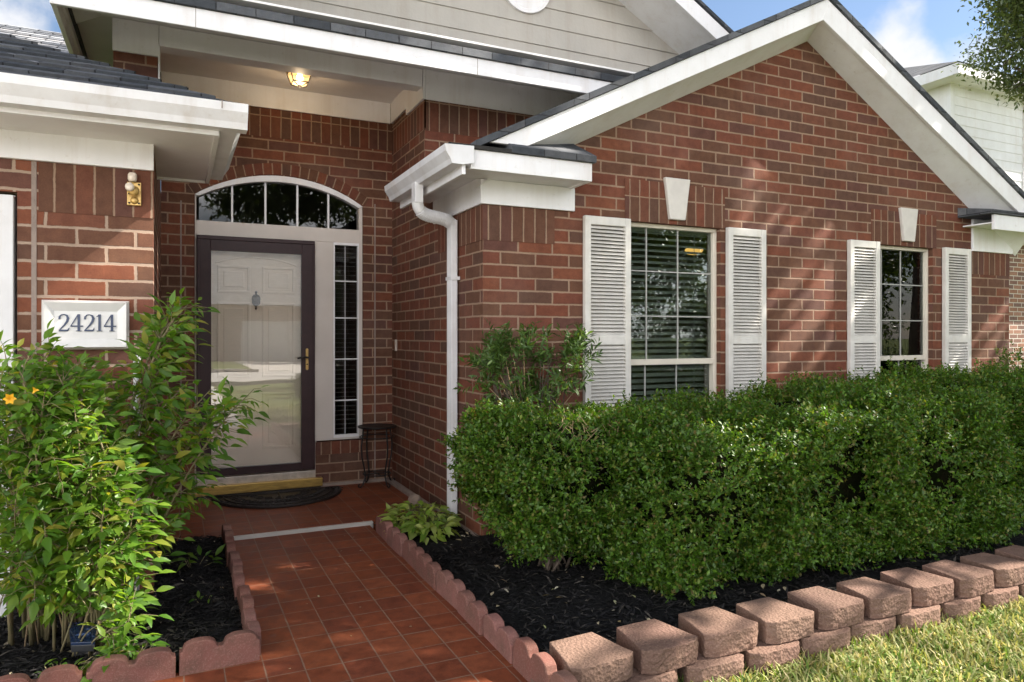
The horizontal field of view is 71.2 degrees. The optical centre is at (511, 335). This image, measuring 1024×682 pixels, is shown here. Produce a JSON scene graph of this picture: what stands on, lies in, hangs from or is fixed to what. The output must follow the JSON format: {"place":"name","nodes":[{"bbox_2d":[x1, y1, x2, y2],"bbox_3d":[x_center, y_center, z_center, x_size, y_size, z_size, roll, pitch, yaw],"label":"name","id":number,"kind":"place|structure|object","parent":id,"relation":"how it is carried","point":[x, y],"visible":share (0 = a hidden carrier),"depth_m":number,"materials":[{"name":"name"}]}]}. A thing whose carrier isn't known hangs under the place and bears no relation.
{"place":"outdoors","nodes":[
{"label":"outdoors","id":0,"kind":"place"},
{"bbox_2d":[0,537,242,678],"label":"mulch bed","id":1,"kind":"object","parent":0,"point":[152,630],"visible":0.36,"depth_m":3.48,"materials":[{"name":"black soil"}]},
{"bbox_2d":[35,658,81,677],"bbox_3d":[-1.847,1.354,2.909,0.128,0.066,0.177,0,0,12],"label":"seedling","id":2,"kind":"object","parent":1,"relation":"on","point":[75,663],"visible":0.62,"depth_m":2.94,"materials":[{"name":"green plant"}]},
{"bbox_2d":[68,621,96,657],"bbox_3d":[-1.841,1.339,3.057,0.118,0.172,0.207,0,0,-25],"label":"solar light","id":3,"kind":"object","parent":1,"relation":"on","point":[85,646],"visible":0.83,"depth_m":3.02,"materials":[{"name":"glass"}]},
{"bbox_2d":[89,634,169,666],"bbox_3d":[-1.590,1.320,2.980,0.222,0.135,0.290,0,0,34],"label":"seedling","id":4,"kind":"object","parent":1,"relation":"on","point":[152,638],"visible":0.4,"depth_m":3.01,"materials":[{"name":"green plant"}]},
{"bbox_2d":[0,287,269,681],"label":"leafy bush","id":5,"kind":"object","parent":1,"relation":"on","point":[46,459],"visible":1,"depth_m":3.04,"materials":[{"name":"green plant"}]},
{"bbox_2d":[170,544,225,570],"bbox_3d":[-1.878,1.330,4.276,0.258,0.116,0.328,0,0,41],"label":"seedling","id":6,"kind":"object","parent":1,"relation":"on","point":[199,551],"visible":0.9,"depth_m":4.27,"materials":[{"name":"green plant"}]},
{"bbox_2d":[189,591,211,603],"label":"seedling","id":7,"kind":"object","parent":1,"relation":"on","point":[198,594],"visible":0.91,"depth_m":3.65,"materials":[{"name":"green plant"}]},
{"bbox_2d":[153,525,527,681],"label":"path","id":8,"kind":"structure","parent":0,"point":[377,597],"depth_m":3.49,"materials":[{"name":"tile"}]},
{"bbox_2d":[408,494,421,510],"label":"rock","id":9,"kind":"object","parent":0,"point":[413,498],"visible":0.51,"depth_m":5.53,"materials":[{"name":"beige stone"}]},
{"bbox_2d":[0,0,1023,77],"label":"sky","id":10,"kind":"structure","parent":0,"point":[915,32],"materials":[{"name":"blue"}]},
{"bbox_2d":[0,493,1023,678],"bbox_3d":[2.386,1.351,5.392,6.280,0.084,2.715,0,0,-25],"label":"mulch bed","id":11,"kind":"object","parent":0,"point":[1018,540],"visible":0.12,"depth_m":3.79,"materials":[{"name":"black wood"}]},
{"bbox_2d":[3,530,785,673],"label":"dead leaves","id":12,"kind":"object","parent":11,"relation":"on","point":[762,585],"visible":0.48,"depth_m":3.72,"materials":[{"name":"brown plant"}]},
{"bbox_2d":[378,500,462,544],"bbox_3d":[-0.658,1.271,5.043,0.577,0.220,0.922,0,0,-25],"label":"variegated plant","id":13,"kind":"object","parent":11,"relation":"on","point":[409,523],"visible":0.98,"depth_m":4.89,"materials":[{"name":"green plant"}]},
{"bbox_2d":[453,319,602,415],"bbox_3d":[0.122,0.635,4.607,1.025,1.505,0.617,0,0,-25],"label":"privet shrub","id":14,"kind":"object","parent":11,"relation":"on","point":[491,360],"visible":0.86,"depth_m":4.55,"materials":[{"name":"green plant"}]},
{"bbox_2d":[437,396,671,572],"bbox_3d":[0.281,0.863,4.154,1.428,1.055,1.070,0,0,-25],"label":"boxwood shrub","id":15,"kind":"object","parent":11,"relation":"on","point":[543,467],"visible":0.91,"depth_m":3.83,"materials":[{"name":"green plant"}]},
{"bbox_2d":[565,383,849,605],"bbox_3d":[1.055,0.849,4.221,1.678,1.084,1.477,0,0,-25],"label":"boxwood shrub","id":16,"kind":"object","parent":11,"relation":"on","point":[692,512],"visible":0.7,"depth_m":3.79,"materials":[{"name":"green plant"}]},
{"bbox_2d":[665,371,954,581],"bbox_3d":[1.754,0.812,4.622,1.745,1.158,1.574,0,0,-25],"label":"boxwood shrub","id":17,"kind":"object","parent":11,"relation":"on","point":[839,511],"visible":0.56,"depth_m":4.12,"materials":[{"name":"green plant"}]},
{"bbox_2d":[774,367,1023,561],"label":"boxwood shrub","id":18,"kind":"object","parent":11,"relation":"on","point":[942,430],"visible":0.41,"depth_m":4.50,"materials":[{"name":"green plant"}]},
{"bbox_2d":[861,356,1023,523],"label":"boxwood shrub","id":19,"kind":"object","parent":11,"relation":"on","point":[1011,390],"visible":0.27,"depth_m":5.22,"materials":[{"name":"green plant"}]},
{"bbox_2d":[972,339,1023,380],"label":"boxwood shrub","id":20,"kind":"object","parent":11,"relation":"on","point":[1016,357],"visible":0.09,"depth_m":6.31,"materials":[{"name":"green plant"}]},
{"bbox_2d":[176,594,1023,681],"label":"ground","id":21,"kind":"structure","parent":0,"point":[997,664],"depth_m":3.17,"materials":[{"name":"green plant"}]},
{"bbox_2d":[0,664,82,681],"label":"edging stone","id":22,"kind":"object","parent":21,"relation":"on","point":[66,673],"visible":1,"depth_m":2.74,"materials":[{"name":"red concrete"}]},
{"bbox_2d":[86,647,175,681],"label":"edging stone","id":23,"kind":"object","parent":21,"relation":"on","point":[153,664],"visible":0.98,"depth_m":2.86,"materials":[{"name":"red concrete"}]},
{"bbox_2d":[179,630,259,675],"bbox_3d":[-1.236,1.363,3.029,0.316,0.188,0.052,1,-2,-27],"label":"edging stone","id":24,"kind":"object","parent":21,"relation":"on","point":[201,654],"visible":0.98,"depth_m":3.00,"materials":[{"name":"red concrete"}]},
{"bbox_2d":[221,523,233,542],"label":"edging stone","id":25,"kind":"object","parent":21,"relation":"on","point":[227,531],"visible":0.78,"depth_m":4.69,"materials":[{"name":"red concrete"}]},
{"bbox_2d":[225,536,235,566],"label":"edging stone","id":26,"kind":"object","parent":21,"relation":"on","point":[230,545],"visible":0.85,"depth_m":4.33,"materials":[{"name":"red concrete"}]},
{"bbox_2d":[228,551,242,576],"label":"edging stone","id":27,"kind":"object","parent":21,"relation":"on","point":[234,559],"visible":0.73,"depth_m":4.15,"materials":[{"name":"red concrete"}]},
{"bbox_2d":[232,565,244,598],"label":"edging stone","id":28,"kind":"object","parent":21,"relation":"on","point":[238,577],"visible":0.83,"depth_m":3.75,"materials":[{"name":"red concrete"}]},
{"bbox_2d":[237,585,253,616],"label":"edging stone","id":29,"kind":"object","parent":21,"relation":"on","point":[245,598],"visible":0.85,"depth_m":3.50,"materials":[{"name":"red concrete"}]},
{"bbox_2d":[241,608,260,654],"bbox_3d":[-1.189,1.373,3.253,0.052,0.188,0.316,2,0,-26],"label":"edging stone","id":30,"kind":"object","parent":21,"relation":"on","point":[249,621],"visible":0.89,"depth_m":3.26,"materials":[{"name":"red concrete"}]},
{"bbox_2d":[157,481,437,546],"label":"porch floor","id":31,"kind":"structure","parent":21,"relation":"on","point":[351,503],"depth_m":5.49,"materials":[{"name":"tile"}]},
{"bbox_2d":[209,486,342,508],"bbox_3d":[-1.905,1.352,5.932,1.102,0.020,0.564,0,0,-25],"label":"door mat","id":32,"kind":"object","parent":31,"relation":"on","point":[282,499],"depth_m":5.95,"materials":[{"name":"black rubber"}]},
{"bbox_2d":[358,423,395,487],"bbox_3d":[-1.226,1.088,6.498,0.343,0.544,0.343,0,0,0],"label":"plant stand","id":33,"kind":"object","parent":31,"relation":"on","point":[377,426],"visible":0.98,"depth_m":6.47,"materials":[{"name":"black metal"}]},
{"bbox_2d":[234,521,372,540],"bbox_3d":[-1.477,1.467,5.085,0.990,0.196,0.033,0,0,-25],"label":"porch step","id":34,"kind":"object","parent":21,"relation":"on","point":[300,530],"visible":0.24,"depth_m":5.07,"materials":[{"name":"concrete"}]},
{"bbox_2d":[376,516,392,542],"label":"edging stone","id":35,"kind":"object","parent":21,"relation":"on","point":[382,527],"visible":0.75,"depth_m":4.92,"materials":[{"name":"red concrete"}]},
{"bbox_2d":[387,527,407,555],"bbox_3d":[-0.749,1.369,4.673,0.052,0.188,0.316,2,0,-26],"label":"edging stone","id":36,"kind":"object","parent":21,"relation":"on","point":[396,538],"visible":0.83,"depth_m":4.63,"materials":[{"name":"red concrete"}]},
{"bbox_2d":[402,540,424,571],"bbox_3d":[-0.604,1.371,4.379,0.052,0.188,0.316,3,-1,-24],"label":"edging stone","id":37,"kind":"object","parent":21,"relation":"on","point":[411,551],"visible":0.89,"depth_m":4.36,"materials":[{"name":"red concrete"}]},
{"bbox_2d":[417,553,441,589],"bbox_3d":[-0.471,1.367,4.079,0.052,0.188,0.316,-1,1,-25],"label":"edging stone","id":38,"kind":"object","parent":21,"relation":"on","point":[428,569],"visible":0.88,"depth_m":4.04,"materials":[{"name":"red concrete"}]},
{"bbox_2d":[436,570,465,609],"bbox_3d":[-0.324,1.366,3.786,0.052,0.188,0.316,2,-1,-27],"label":"edging stone","id":39,"kind":"object","parent":21,"relation":"on","point":[449,587],"visible":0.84,"depth_m":3.76,"materials":[{"name":"red concrete"}]},
{"bbox_2d":[457,590,487,635],"bbox_3d":[-0.191,1.368,3.486,0.052,0.188,0.316,-2,1,-24],"label":"edging stone","id":40,"kind":"object","parent":21,"relation":"on","point":[472,611],"visible":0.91,"depth_m":3.44,"materials":[{"name":"red concrete"}]},
{"bbox_2d":[483,613,518,663],"bbox_3d":[-0.046,1.371,3.192,0.052,0.188,0.316,-2,1,-24],"label":"edging stone","id":41,"kind":"object","parent":21,"relation":"on","point":[500,636],"visible":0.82,"depth_m":3.15,"materials":[{"name":"red concrete"}]},
{"bbox_2d":[0,0,1023,617],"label":"brick house","id":42,"kind":"structure","parent":21,"relation":"on","point":[388,210],"depth_m":5.91,"materials":[{"name":"brick"}]},
{"bbox_2d":[42,300,128,349],"bbox_3d":[-2.159,-0.055,3.627,0.384,0.248,0.054,0,0,-25],"label":"number plaque","id":43,"kind":"object","parent":42,"relation":"attached to","point":[93,324],"visible":0.94,"depth_m":3.62,"materials":[{"name":"white stone"}]},
{"bbox_2d":[125,172,140,205],"bbox_3d":[-1.958,-0.763,3.697,0.072,0.166,0.100,0,0,-25],"label":"flood light base","id":44,"kind":"object","parent":42,"relation":"attached to","point":[132,187],"visible":1,"depth_m":3.71,"materials":[{"name":"gold metal"}]},
{"bbox_2d":[211,251,300,467],"bbox_3d":[-2.259,0.198,6.332,0.900,2.095,0.087,0,0,-25],"label":"front door","id":45,"kind":"structure","parent":42,"relation":"in","point":[256,329],"depth_m":6.34,"materials":[{"name":"clear glass"}]},
{"bbox_2d":[197,235,314,476],"bbox_3d":[-2.211,0.173,6.228,0.974,2.053,0.100,0,0,-25],"label":"storm door","id":46,"kind":"structure","parent":42,"relation":"in","point":[206,244],"depth_m":6.31,"materials":[{"name":"brown metal"}]},
{"bbox_2d":[286,72,310,87],"bbox_3d":[-1.742,-2.113,5.868,0.200,0.160,0.200,0,0,-25],"label":"porch lantern","id":47,"kind":"object","parent":42,"relation":"hanging from","point":[298,80],"visible":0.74,"depth_m":5.83,"materials":[{"name":"yellow glass"}]},
{"bbox_2d":[631,222,715,404],"bbox_3d":[1.168,0.058,5.544,0.965,1.815,0.160,0,0,-25],"label":"window","id":48,"kind":"structure","parent":42,"relation":"in","point":[645,228],"depth_m":5.63,"materials":[{"name":"plastic"}]},
{"bbox_2d":[685,243,702,254],"bbox_3d":[1.887,-1.035,7.415,0.190,0.390,0.190,0,0,-25],"label":"ceiling lamp","id":49,"kind":"object","parent":42,"relation":"hanging from","point":[692,250],"visible":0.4,"depth_m":7.35,"materials":[{"name":"yellow metal"}]},
{"bbox_2d":[880,245,927,379],"bbox_3d":[3.540,0.070,6.620,0.895,1.790,0.080,0,0,-25],"label":"window","id":50,"kind":"structure","parent":42,"relation":"in","point":[903,270],"depth_m":6.70,"materials":[{"name":"glass"}]},
{"bbox_2d":[513,637,556,681],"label":"edging stone","id":51,"kind":"object","parent":21,"relation":"on","point":[531,661],"visible":0.9,"depth_m":2.88,"materials":[{"name":"red concrete"}]},
{"bbox_2d":[550,670,577,681],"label":"edging stone","id":52,"kind":"object","parent":21,"relation":"on","point":[563,676],"visible":1,"depth_m":2.67,"materials":[{"name":"red concrete"}]},
{"bbox_2d":[622,666,677,681],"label":"retaining block","id":53,"kind":"structure","parent":21,"relation":"on","point":[666,676],"depth_m":2.88,"materials":[{"name":"brown concrete"}]},
{"bbox_2d":[616,619,698,674],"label":"retaining block","id":54,"kind":"structure","parent":53,"relation":"on","point":[655,646],"depth_m":2.95,"materials":[{"name":"brown concrete"}]},
{"bbox_2d":[677,652,743,681],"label":"retaining block","id":55,"kind":"structure","parent":21,"relation":"on","point":[702,669],"depth_m":2.98,"materials":[{"name":"brown concrete"}]},
{"bbox_2d":[678,606,757,657],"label":"retaining block","id":56,"kind":"structure","parent":55,"relation":"on","point":[718,632],"depth_m":3.10,"materials":[{"name":"brown concrete"}]},
{"bbox_2d":[739,638,799,673],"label":"retaining block","id":57,"kind":"structure","parent":21,"relation":"on","point":[760,654],"depth_m":3.11,"materials":[{"name":"brown concrete"}]},
{"bbox_2d":[736,597,813,643],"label":"retaining block","id":58,"kind":"structure","parent":57,"relation":"on","point":[779,621],"depth_m":3.23,"materials":[{"name":"brown concrete"}]},
{"bbox_2d":[797,627,850,656],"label":"retaining block","id":59,"kind":"structure","parent":21,"relation":"on","point":[824,640],"depth_m":3.26,"materials":[{"name":"brown concrete"}]},
{"bbox_2d":[788,586,863,629],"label":"retaining block","id":60,"kind":"structure","parent":59,"relation":"on","point":[833,610],"depth_m":3.38,"materials":[{"name":"brown concrete"}]},
{"bbox_2d":[848,615,895,642],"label":"retaining block","id":61,"kind":"structure","parent":21,"relation":"on","point":[881,626],"depth_m":3.41,"materials":[{"name":"brown concrete"}]},
{"bbox_2d":[895,604,940,631],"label":"retaining block","id":62,"kind":"structure","parent":21,"relation":"on","point":[921,615],"depth_m":3.53,"materials":[{"name":"brown concrete"}]},
{"bbox_2d":[836,577,911,618],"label":"retaining block","id":63,"kind":"structure","parent":62,"relation":"on","point":[881,599],"depth_m":3.51,"materials":[{"name":"brown concrete"}]},
{"bbox_2d":[938,595,980,620],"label":"retaining block","id":64,"kind":"structure","parent":21,"relation":"on","point":[958,606],"depth_m":3.66,"materials":[{"name":"brown concrete"}]},
{"bbox_2d":[880,567,953,606],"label":"retaining block","id":65,"kind":"structure","parent":64,"relation":"on","point":[928,589],"depth_m":3.67,"materials":[{"name":"brown concrete"}]},
{"bbox_2d":[922,559,993,597],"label":"retaining block","id":66,"kind":"structure","parent":64,"relation":"on","point":[970,581],"depth_m":3.79,"materials":[{"name":"brown concrete"}]},
{"bbox_2d":[941,0,1023,112],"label":"live oak","id":67,"kind":"object","parent":21,"relation":"on","point":[1010,13],"visible":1,"depth_m":9.63,"materials":[{"name":"green plant"}]},
{"bbox_2d":[980,585,1018,609],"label":"retaining block","id":68,"kind":"structure","parent":21,"relation":"on","point":[998,596],"depth_m":3.81,"materials":[{"name":"brown concrete"}]},
{"bbox_2d":[960,552,1023,586],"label":"retaining block","id":69,"kind":"structure","parent":68,"relation":"on","point":[1008,572],"depth_m":3.94,"materials":[{"name":"brown concrete"}]},
{"bbox_2d":[1017,584,1023,599],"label":"retaining block","id":70,"kind":"structure","parent":21,"relation":"on","point":[1021,589],"depth_m":3.93,"materials":[{"name":"brown concrete"}]},
{"bbox_2d":[995,545,1023,560],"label":"retaining block","id":71,"kind":"structure","parent":70,"relation":"on","point":[1016,552],"depth_m":4.20,"materials":[{"name":"brown concrete"}]},
{"bbox_3d":[0.217,1.417,2.823,0.300,0.101,0.266,0,-1,-25],"label":"retaining block","id":72,"kind":"object","parent":21,"relation":"on","visible":0},
{"bbox_2d":[549,632,633,681],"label":"retaining block","id":73,"kind":"structure","parent":72,"relation":"on","point":[590,657],"depth_m":2.82,"materials":[{"name":"brown concrete"}]},
{"bbox_2d":[904,61,1023,372],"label":"neighbor house","id":74,"kind":"structure","parent":0,"point":[986,122],"depth_m":14.19,"materials":[{"name":"white paint"}]}
]}

